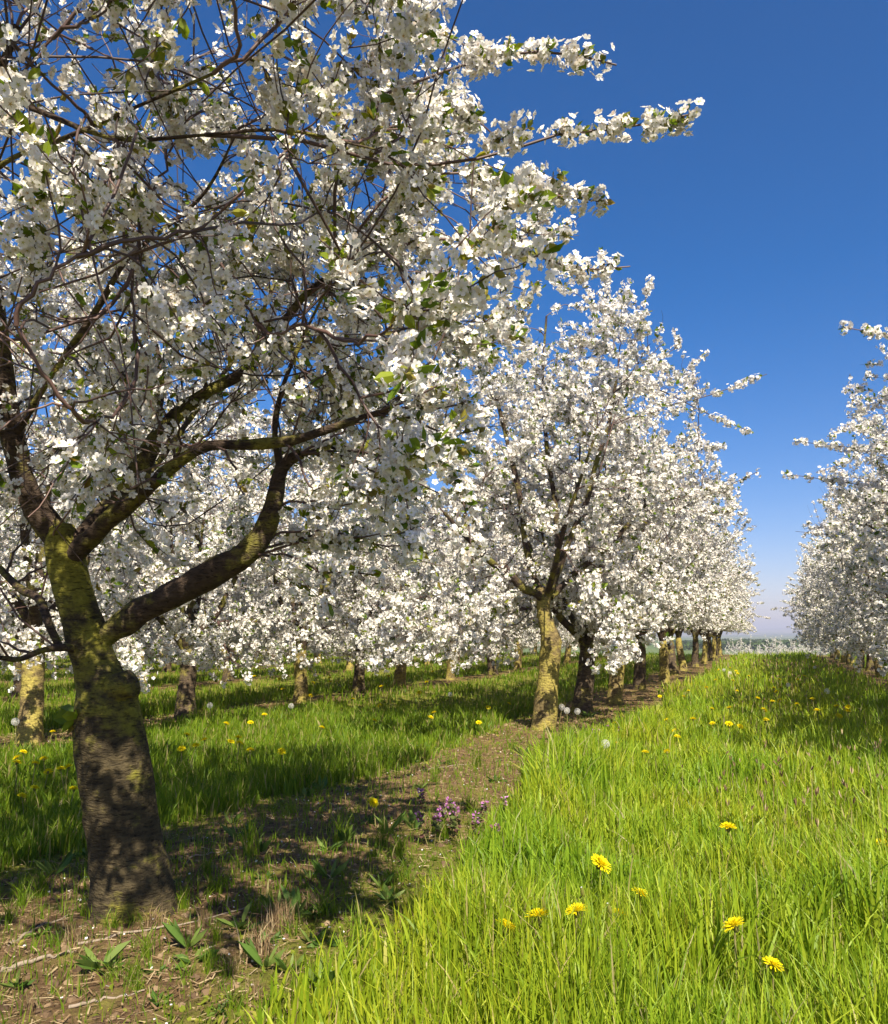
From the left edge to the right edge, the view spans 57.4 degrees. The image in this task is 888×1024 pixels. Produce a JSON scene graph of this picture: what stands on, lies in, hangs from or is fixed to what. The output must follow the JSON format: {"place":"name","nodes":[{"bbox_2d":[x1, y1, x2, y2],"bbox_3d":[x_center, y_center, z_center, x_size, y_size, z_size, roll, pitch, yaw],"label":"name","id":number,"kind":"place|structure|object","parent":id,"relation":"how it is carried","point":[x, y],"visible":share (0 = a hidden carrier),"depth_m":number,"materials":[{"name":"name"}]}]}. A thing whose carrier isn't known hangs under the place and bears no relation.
{"place":"outdoors","nodes":[
{"label":"outdoors","id":0,"kind":"place"},
{"bbox_2d":[0,649,887,870],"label":"orchard grass","id":1,"kind":"structure","parent":0,"point":[349,742],"depth_m":6.00,"materials":[{"name":"plant"}]},
{"bbox_2d":[0,629,887,1023],"bbox_3d":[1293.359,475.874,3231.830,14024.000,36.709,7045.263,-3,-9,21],"label":"ground","id":2,"kind":"structure","parent":0,"point":[266,833],"depth_m":2.74,"materials":[{"name":"soil"}]},
{"bbox_2d":[0,895,20,923],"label":"grass tuft","id":3,"kind":"object","parent":2,"relation":"on","point":[8,917],"visible":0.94,"depth_m":2.22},
{"bbox_2d":[0,967,34,987],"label":"weed","id":4,"kind":"object","parent":2,"relation":"on","point":[26,982],"visible":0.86,"depth_m":1.80,"materials":[{"name":"green plant"}]},
{"bbox_2d":[1,869,44,906],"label":"grass tuft","id":5,"kind":"object","parent":2,"relation":"on","point":[20,893],"visible":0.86,"depth_m":2.37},
{"bbox_2d":[13,990,47,1014],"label":"grass tuft","id":6,"kind":"object","parent":2,"relation":"on","point":[30,1004],"visible":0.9,"depth_m":1.71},
{"bbox_2d":[18,862,58,897],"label":"grass tuft","id":7,"kind":"object","parent":2,"relation":"on","point":[41,883],"visible":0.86,"depth_m":2.43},
{"bbox_2d":[0,950,76,971],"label":"fallen stick","id":8,"kind":"object","parent":2,"relation":"on","point":[31,961],"visible":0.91,"depth_m":1.93,"materials":[{"name":"brown wood"}]},
{"bbox_2d":[33,847,75,874],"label":"weed","id":9,"kind":"object","parent":2,"relation":"on","point":[68,858],"visible":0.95,"depth_m":2.65,"materials":[{"name":"green plant"}]},
{"bbox_2d":[52,919,87,944],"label":"grass tuft","id":10,"kind":"object","parent":2,"relation":"on","point":[77,934],"visible":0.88,"depth_m":2.06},
{"bbox_2d":[0,423,144,697],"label":"cherry tree","id":11,"kind":"object","parent":2,"relation":"on","point":[6,559],"visible":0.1,"depth_m":9.79,"materials":[{"name":"white plant"}]},
{"bbox_2d":[75,940,130,969],"bbox_3d":[-0.800,1.045,1.907,0.115,0.053,0.111,1,-9,-9],"label":"weed","id":12,"kind":"object","parent":2,"relation":"on","point":[87,963],"visible":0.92,"depth_m":1.92,"materials":[{"name":"green plant"}]},
{"bbox_2d":[69,989,144,1008],"bbox_3d":[-0.734,1.059,1.767,0.155,0.014,0.018,6,-10,-34],"label":"fallen stick","id":13,"kind":"object","parent":2,"relation":"on","point":[76,1005],"visible":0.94,"depth_m":1.75,"materials":[{"name":"brown wood"}]},
{"bbox_2d":[99,956,124,982],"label":"grass tuft","id":14,"kind":"object","parent":2,"relation":"on","point":[113,971],"visible":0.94,"depth_m":1.85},
{"bbox_2d":[0,198,237,744],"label":"cherry tree","id":15,"kind":"object","parent":2,"relation":"on","point":[30,714],"visible":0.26,"depth_m":5.87,"materials":[{"name":"white plant"}]},
{"bbox_2d":[117,949,147,987],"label":"grass tuft","id":16,"kind":"object","parent":2,"relation":"on","point":[130,977],"visible":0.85,"depth_m":1.84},
{"bbox_2d":[50,467,232,687],"bbox_3d":[-4.361,0.741,12.143,2.973,3.791,2.838,4,-10,-27],"label":"cherry tree","id":17,"kind":"object","parent":2,"relation":"on","point":[153,622],"visible":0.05,"depth_m":11.99,"materials":[{"name":"white plant"}]},
{"bbox_2d":[128,923,159,958],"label":"grass tuft","id":18,"kind":"object","parent":2,"relation":"on","point":[144,950],"visible":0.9,"depth_m":1.98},
{"bbox_2d":[138,900,167,927],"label":"grass tuft","id":19,"kind":"object","parent":2,"relation":"on","point":[156,916],"visible":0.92,"depth_m":2.17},
{"bbox_2d":[78,907,244,944],"bbox_3d":[-0.733,1.105,2.167,0.454,0.015,0.027,6,-10,-34],"label":"fallen stick","id":20,"kind":"object","parent":2,"relation":"on","point":[114,935],"visible":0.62,"depth_m":2.12,"materials":[{"name":"brown wood"}]},
{"bbox_2d":[115,518,216,671],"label":"cherry tree","id":21,"kind":"object","parent":2,"relation":"on","point":[168,666],"visible":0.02,"depth_m":17.08,"materials":[{"name":"white plant"}]},
{"bbox_2d":[0,327,349,719],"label":"cherry tree","id":22,"kind":"object","parent":2,"relation":"on","point":[187,654],"visible":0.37,"depth_m":7.58,"materials":[{"name":"white plant"}]},
{"bbox_2d":[161,918,207,947],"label":"weed","id":23,"kind":"object","parent":2,"relation":"on","point":[173,931],"visible":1,"depth_m":2.02,"materials":[{"name":"green plant"}]},
{"bbox_2d":[169,955,199,979],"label":"grass tuft","id":24,"kind":"object","parent":2,"relation":"on","point":[190,971],"visible":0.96,"depth_m":1.88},
{"bbox_2d":[175,874,203,910],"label":"grass tuft","id":25,"kind":"object","parent":2,"relation":"on","point":[181,898],"visible":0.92,"depth_m":2.30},
{"bbox_2d":[171,948,219,969],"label":"weed","id":26,"kind":"object","parent":2,"relation":"on","point":[186,960],"visible":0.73,"depth_m":1.95,"materials":[{"name":"green plant"}]},
{"bbox_2d":[197,941,225,973],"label":"grass tuft","id":27,"kind":"object","parent":2,"relation":"on","point":[210,960],"visible":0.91,"depth_m":1.91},
{"bbox_2d":[200,863,249,892],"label":"grass tuft","id":28,"kind":"object","parent":2,"relation":"on","point":[218,882],"visible":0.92,"depth_m":2.45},
{"bbox_2d":[144,453,315,680],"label":"cherry tree","id":29,"kind":"object","parent":2,"relation":"on","point":[228,675],"visible":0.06,"depth_m":13.72,"materials":[{"name":"white plant"}]},
{"bbox_2d":[216,952,243,978],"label":"grass tuft","id":30,"kind":"object","parent":2,"relation":"on","point":[224,972],"visible":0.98,"depth_m":1.89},
{"bbox_2d":[214,900,260,929],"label":"weed","id":31,"kind":"object","parent":2,"relation":"on","point":[240,925],"visible":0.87,"depth_m":2.14,"materials":[{"name":"green plant"}]},
{"bbox_2d":[217,975,261,1011],"bbox_3d":[-0.434,1.042,1.758,0.127,0.066,0.099,2,-9,-13],"label":"grass tuft","id":32,"kind":"object","parent":2,"relation":"on","point":[232,1002],"visible":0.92,"depth_m":1.75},
{"bbox_2d":[229,813,268,858],"bbox_3d":[-0.700,1.128,2.864,0.227,0.165,0.166,-8,-12,43],"label":"grass tuft","id":33,"kind":"object","parent":2,"relation":"on","point":[249,840],"visible":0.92,"depth_m":2.84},
{"bbox_2d":[233,913,283,969],"bbox_3d":[-0.460,1.054,2.027,0.146,0.102,0.176,3,-9,-19],"label":"grass tuft","id":34,"kind":"object","parent":2,"relation":"on","point":[259,947],"visible":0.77,"depth_m":2.00,"materials":[{"name":"plant"}]},
{"bbox_2d":[238,938,286,967],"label":"weed","id":35,"kind":"object","parent":2,"relation":"on","point":[249,949],"visible":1,"depth_m":1.93,"materials":[{"name":"green plant"}]},
{"bbox_2d":[254,899,298,931],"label":"grass tuft","id":36,"kind":"object","parent":2,"relation":"on","point":[271,920],"visible":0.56,"depth_m":2.17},
{"bbox_2d":[260,888,295,909],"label":"weed","id":37,"kind":"object","parent":2,"relation":"on","point":[265,900],"visible":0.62,"depth_m":2.26,"materials":[{"name":"green plant"}]},
{"bbox_2d":[255,895,305,934],"bbox_3d":[-0.455,1.068,2.149,0.146,0.102,0.176,-6,-10,34],"label":"grass tuft","id":38,"kind":"object","parent":2,"relation":"on","point":[278,916],"visible":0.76,"depth_m":2.16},
{"bbox_2d":[274,952,305,970],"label":"weed","id":39,"kind":"object","parent":2,"relation":"on","point":[280,962],"visible":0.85,"depth_m":1.91,"materials":[{"name":"green plant"}]},
{"bbox_2d":[277,909,308,938],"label":"grass tuft","id":40,"kind":"object","parent":2,"relation":"on","point":[287,929],"visible":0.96,"depth_m":2.13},
{"bbox_2d":[280,884,306,914],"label":"weed","id":41,"kind":"object","parent":2,"relation":"on","point":[295,897],"visible":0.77,"depth_m":2.29,"materials":[{"name":"green plant"}]},
{"bbox_2d":[7,716,600,1023],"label":"fallen petals","id":42,"kind":"object","parent":2,"relation":"on","point":[239,895],"visible":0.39,"depth_m":2.34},
{"bbox_2d":[236,483,387,674],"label":"cherry tree","id":43,"kind":"object","parent":2,"relation":"on","point":[312,581],"visible":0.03,"depth_m":15.84,"materials":[{"name":"white plant"}]},
{"bbox_2d":[172,399,455,702],"bbox_3d":[-1.774,0.317,9.796,2.932,3.918,3.072,6,-10,-33],"label":"cherry tree","id":44,"kind":"object","parent":2,"relation":"on","point":[300,694],"visible":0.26,"depth_m":9.43,"materials":[{"name":"white plant"}]},
{"bbox_2d":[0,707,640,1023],"bbox_3d":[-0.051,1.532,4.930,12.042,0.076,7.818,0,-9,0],"label":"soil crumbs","id":45,"kind":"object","parent":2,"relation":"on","point":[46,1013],"visible":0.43,"depth_m":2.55,"materials":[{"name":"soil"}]},
{"bbox_2d":[308,957,334,987],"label":"weed","id":46,"kind":"object","parent":2,"relation":"on","point":[331,975],"visible":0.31,"depth_m":1.83,"materials":[{"name":"green plant"}]},
{"bbox_2d":[299,875,348,918],"bbox_3d":[-0.363,1.092,2.314,0.202,0.104,0.158,-7,-11,39],"label":"grass tuft","id":47,"kind":"object","parent":2,"relation":"on","point":[323,902],"visible":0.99,"depth_m":2.29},
{"bbox_2d":[306,936,343,948],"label":"weed","id":48,"kind":"object","parent":2,"relation":"on","point":[333,943],"visible":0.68,"depth_m":2.08,"materials":[{"name":"green plant"}]},
{"bbox_2d":[0,706,649,1023],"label":"ground cover","id":49,"kind":"object","parent":2,"relation":"on","point":[182,1008],"visible":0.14,"depth_m":2.42,"materials":[{"name":"green plant"}]},
{"bbox_2d":[310,859,349,877],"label":"weed","id":50,"kind":"object","parent":2,"relation":"on","point":[318,867],"visible":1,"depth_m":2.56,"materials":[{"name":"green plant"}]},
{"bbox_2d":[326,807,357,842],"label":"grass tuft","id":51,"kind":"object","parent":2,"relation":"on","point":[338,839],"visible":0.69,"depth_m":3.02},
{"bbox_2d":[0,0,704,924],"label":"cherry tree","id":52,"kind":"object","parent":2,"relation":"on","point":[102,722],"visible":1,"depth_m":2.13,"materials":[{"name":"white plant"}]},
{"bbox_2d":[308,512,402,670],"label":"cherry tree","id":53,"kind":"object","parent":2,"relation":"on","point":[349,665],"visible":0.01,"depth_m":17.82,"materials":[{"name":"white plant"}]},
{"bbox_2d":[263,407,450,693],"bbox_3d":[-1.134,0.529,11.087,2.703,3.870,2.783,-1,-9,5],"label":"cherry tree","id":54,"kind":"object","parent":2,"relation":"on","point":[360,660],"visible":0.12,"depth_m":10.66,"materials":[{"name":"white plant"}]},
{"bbox_2d":[336,892,395,955],"bbox_3d":[-0.194,1.045,2.043,0.204,0.149,0.149,-5,-10,31],"label":"grass tuft","id":55,"kind":"object","parent":2,"relation":"on","point":[358,924],"visible":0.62,"depth_m":2.05,"materials":[{"name":"plant"}]},
{"bbox_2d":[273,458,495,687],"bbox_3d":[-0.953,0.815,12.460,3.193,3.770,3.010,4,-9,-23],"label":"cherry tree","id":56,"kind":"object","parent":2,"relation":"on","point":[399,674],"visible":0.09,"depth_m":12.30,"materials":[{"name":"white plant"}]},
{"bbox_2d":[373,818,398,849],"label":"grass tuft","id":57,"kind":"object","parent":2,"relation":"on","point":[382,838],"visible":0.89,"depth_m":2.97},
{"bbox_2d":[373,884,405,901],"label":"weed","id":58,"kind":"object","parent":2,"relation":"on","point":[386,894],"visible":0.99,"depth_m":2.42,"materials":[{"name":"green plant"}]},
{"bbox_2d":[374,847,433,881],"bbox_3d":[-0.119,1.138,2.630,0.158,0.104,0.202,-6,-11,35],"label":"grass tuft","id":59,"kind":"object","parent":2,"relation":"on","point":[401,874],"visible":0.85,"depth_m":2.60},
{"bbox_2d":[384,822,423,859],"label":"grass tuft","id":60,"kind":"object","parent":2,"relation":"on","point":[399,850],"visible":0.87,"depth_m":2.84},
{"bbox_2d":[415,811,429,845],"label":"dead nettle","id":61,"kind":"object","parent":2,"relation":"on","point":[419,815],"visible":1,"depth_m":3.00,"materials":[{"name":"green plant"}]},
{"bbox_2d":[431,812,441,844],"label":"dead nettle","id":62,"kind":"object","parent":2,"relation":"on","point":[434,824],"visible":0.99,"depth_m":3.01,"materials":[{"name":"green plant"}]},
{"bbox_2d":[0,687,886,1023],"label":"dry litter","id":63,"kind":"object","parent":2,"relation":"on","point":[76,947],"visible":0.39,"depth_m":2.32,"materials":[{"name":"plant"}]},
{"bbox_2d":[437,810,457,841],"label":"grass tuft","id":64,"kind":"object","parent":2,"relation":"on","point":[445,835],"visible":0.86,"depth_m":3.10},
{"bbox_2d":[442,803,458,842],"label":"dead nettle","id":65,"kind":"object","parent":2,"relation":"on","point":[452,825],"visible":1,"depth_m":3.09,"materials":[{"name":"green plant"}]},
{"bbox_2d":[384,504,520,679],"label":"cherry tree","id":66,"kind":"object","parent":2,"relation":"on","point":[449,675],"visible":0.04,"depth_m":14.10,"materials":[{"name":"white plant"}]},
{"bbox_2d":[425,503,560,674],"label":"cherry tree","id":67,"kind":"object","parent":2,"relation":"on","point":[493,670],"visible":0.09,"depth_m":16.18,"materials":[{"name":"white plant"}]},
{"bbox_2d":[459,533,569,670],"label":"cherry tree","id":68,"kind":"object","parent":2,"relation":"on","point":[518,663],"visible":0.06,"depth_m":18.00,"materials":[{"name":"white plant"}]},
{"bbox_2d":[524,908,548,950],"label":"dandelion","id":69,"kind":"object","parent":2,"relation":"on","point":[539,919],"visible":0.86,"depth_m":1.89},
{"bbox_2d":[498,535,597,657],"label":"cherry tree","id":70,"kind":"object","parent":2,"relation":"on","point":[570,639],"visible":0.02,"depth_m":19.54,"materials":[{"name":"white plant"}]},
{"bbox_2d":[346,246,766,730],"bbox_3d":[0.907,-0.295,6.933,3.547,4.403,3.246,-3,-9,21],"label":"cherry tree","id":71,"kind":"object","parent":2,"relation":"on","point":[486,604],"visible":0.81,"depth_m":6.58,"materials":[{"name":"white plant"}]},
{"bbox_2d":[527,557,600,663],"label":"cherry tree","id":72,"kind":"object","parent":2,"relation":"on","point":[567,655],"visible":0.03,"depth_m":21.94,"materials":[{"name":"white plant"}]},
{"bbox_2d":[565,903,586,958],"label":"dandelion","id":73,"kind":"object","parent":2,"relation":"on","point":[579,907],"visible":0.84,"depth_m":1.93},
{"bbox_2d":[420,276,760,714],"bbox_3d":[1.224,-0.115,8.216,3.458,4.291,2.965,1,-9,-7],"label":"cherry tree","id":74,"kind":"object","parent":2,"relation":"on","point":[583,693],"visible":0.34,"depth_m":7.89,"materials":[{"name":"white plant"}]},
{"bbox_2d":[591,853,610,899],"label":"dandelion","id":75,"kind":"object","parent":2,"relation":"on","point":[600,862],"visible":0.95,"depth_m":2.30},
{"bbox_2d":[476,354,745,703],"bbox_3d":[1.953,0.120,9.635,2.999,4.275,3.123,-6,-10,33],"label":"cherry tree","id":76,"kind":"object","parent":2,"relation":"on","point":[615,690],"visible":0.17,"depth_m":9.22,"materials":[{"name":"white plant"}]},
{"bbox_2d":[545,418,756,689],"bbox_3d":[2.635,0.518,11.848,3.185,4.102,2.986,-7,-11,40],"label":"cherry tree","id":77,"kind":"object","parent":2,"relation":"on","point":[639,678],"visible":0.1,"depth_m":11.41,"materials":[{"name":"white plant"}]},
{"bbox_2d":[599,440,760,682],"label":"cherry tree","id":78,"kind":"object","parent":2,"relation":"on","point":[664,672],"visible":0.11,"depth_m":13.33,"materials":[{"name":"white plant"}]},
{"bbox_2d":[609,454,757,674],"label":"cherry tree","id":79,"kind":"object","parent":2,"relation":"on","point":[673,669],"visible":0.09,"depth_m":15.50,"materials":[{"name":"white plant"}]},
{"bbox_2d":[631,505,749,670],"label":"cherry tree","id":80,"kind":"object","parent":2,"relation":"on","point":[681,656],"visible":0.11,"depth_m":17.89,"materials":[{"name":"white plant"}]},
{"bbox_2d":[674,551,759,659],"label":"cherry tree","id":81,"kind":"object","parent":2,"relation":"on","point":[714,642],"visible":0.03,"depth_m":26.19,"materials":[{"name":"white plant"}]},
{"bbox_2d":[680,549,754,663],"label":"cherry tree","id":82,"kind":"object","parent":2,"relation":"on","point":[704,653],"visible":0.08,"depth_m":22.16,"materials":[{"name":"white plant"}]},
{"bbox_2d":[680,506,758,666],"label":"cherry tree","id":83,"kind":"object","parent":2,"relation":"on","point":[695,657],"visible":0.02,"depth_m":20.07,"materials":[{"name":"white plant"}]},
{"bbox_2d":[685,531,763,660],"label":"cherry tree","id":84,"kind":"object","parent":2,"relation":"on","point":[709,652],"visible":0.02,"depth_m":24.21,"materials":[{"name":"white plant"}]},
{"bbox_2d":[722,916,742,983],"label":"dandelion","id":85,"kind":"object","parent":2,"relation":"on","point":[733,923],"visible":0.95,"depth_m":1.83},
{"bbox_2d":[725,635,751,654],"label":"cherry tree","id":86,"kind":"object","parent":2,"relation":"on","point":[738,649],"visible":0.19,"depth_m":61.24,"materials":[{"name":"white plant"}]},
{"bbox_2d":[716,547,765,657],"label":"cherry tree","id":87,"kind":"object","parent":2,"relation":"on","point":[750,583],"visible":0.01,"depth_m":28.11,"materials":[{"name":"white plant"}]},
{"bbox_2d":[717,552,769,655],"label":"cherry tree","id":88,"kind":"object","parent":2,"relation":"on","point":[720,653],"visible":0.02,"depth_m":30.24,"materials":[{"name":"white plant"}]},
{"bbox_2d":[673,638,841,650],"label":"wood","id":89,"kind":"object","parent":2,"relation":"on","point":[687,644],"visible":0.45,"depth_m":242.70,"materials":[{"name":"white plant"}]},
{"bbox_2d":[763,955,783,1001],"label":"dandelion","id":90,"kind":"object","parent":2,"relation":"on","point":[768,960],"visible":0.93,"depth_m":1.74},
{"bbox_2d":[757,635,791,654],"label":"cherry tree","id":91,"kind":"object","parent":2,"relation":"on","point":[779,647],"visible":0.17,"depth_m":59.03,"materials":[{"name":"white plant"}]},
{"bbox_2d":[681,656,887,841],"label":"seed stalks","id":92,"kind":"object","parent":2,"relation":"on","point":[803,800],"visible":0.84,"depth_m":4.19,"materials":[{"name":"plant"}]},
{"bbox_2d":[786,539,834,657],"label":"cherry tree","id":93,"kind":"object","parent":2,"relation":"on","point":[794,631],"visible":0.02,"depth_m":27.97,"materials":[{"name":"white plant"}]},
{"bbox_2d":[782,545,857,659],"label":"cherry tree","id":94,"kind":"object","parent":2,"relation":"on","point":[837,652],"visible":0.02,"depth_m":26.19,"materials":[{"name":"white plant"}]},
{"bbox_2d":[771,538,884,663],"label":"cherry tree","id":95,"kind":"object","parent":2,"relation":"on","point":[848,661],"visible":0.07,"depth_m":22.00,"materials":[{"name":"white plant"}]},
{"bbox_2d":[779,535,881,662],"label":"cherry tree","id":96,"kind":"object","parent":2,"relation":"on","point":[843,658],"visible":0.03,"depth_m":24.11,"materials":[{"name":"white plant"}]},
{"bbox_2d":[781,343,887,675],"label":"cherry tree","id":97,"kind":"object","parent":2,"relation":"on","point":[873,447],"visible":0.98,"depth_m":6.89,"materials":[{"name":"white plant"}]},
{"bbox_2d":[782,454,887,660],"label":"cherry tree","id":98,"kind":"object","parent":2,"relation":"on","point":[822,566],"visible":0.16,"depth_m":14.21,"materials":[{"name":"white plant"}]},
{"bbox_2d":[790,535,885,667],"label":"cherry tree","id":99,"kind":"object","parent":2,"relation":"on","point":[810,607],"visible":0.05,"depth_m":20.02,"materials":[{"name":"white plant"}]},
{"bbox_2d":[795,344,887,658],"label":"cherry tree","id":100,"kind":"object","parent":2,"relation":"on","point":[860,412],"visible":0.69,"depth_m":8.44,"materials":[{"name":"white plant"}]},
{"bbox_2d":[796,496,886,670],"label":"cherry tree","id":101,"kind":"object","parent":2,"relation":"on","point":[869,664],"visible":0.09,"depth_m":17.74,"materials":[{"name":"white plant"}]},
{"bbox_2d":[801,468,887,676],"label":"cherry tree","id":102,"kind":"object","parent":2,"relation":"on","point":[819,624],"visible":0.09,"depth_m":16.02,"materials":[{"name":"white plant"}]},
{"bbox_2d":[805,403,887,663],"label":"cherry tree","id":103,"kind":"object","parent":2,"relation":"on","point":[841,559],"visible":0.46,"depth_m":10.07,"materials":[{"name":"white plant"}]},
{"bbox_2d":[813,439,887,672],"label":"cherry tree","id":104,"kind":"object","parent":2,"relation":"on","point":[843,611],"visible":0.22,"depth_m":12.16,"materials":[{"name":"white plant"}]},
{"bbox_2d":[838,320,887,589],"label":"cherry tree","id":105,"kind":"object","parent":2,"relation":"on","point":[869,331],"visible":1,"depth_m":4.40,"materials":[{"name":"white plant"}]},
{"bbox_2d":[0,0,887,630],"label":"sky","id":106,"kind":"structure","parent":0,"point":[763,229],"materials":[{"name":"blue"}]},
{"bbox_2d":[240,649,887,1023],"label":"alley grass","id":107,"kind":"structure","parent":0,"point":[810,906],"depth_m":2.19,"materials":[{"name":"plant"}]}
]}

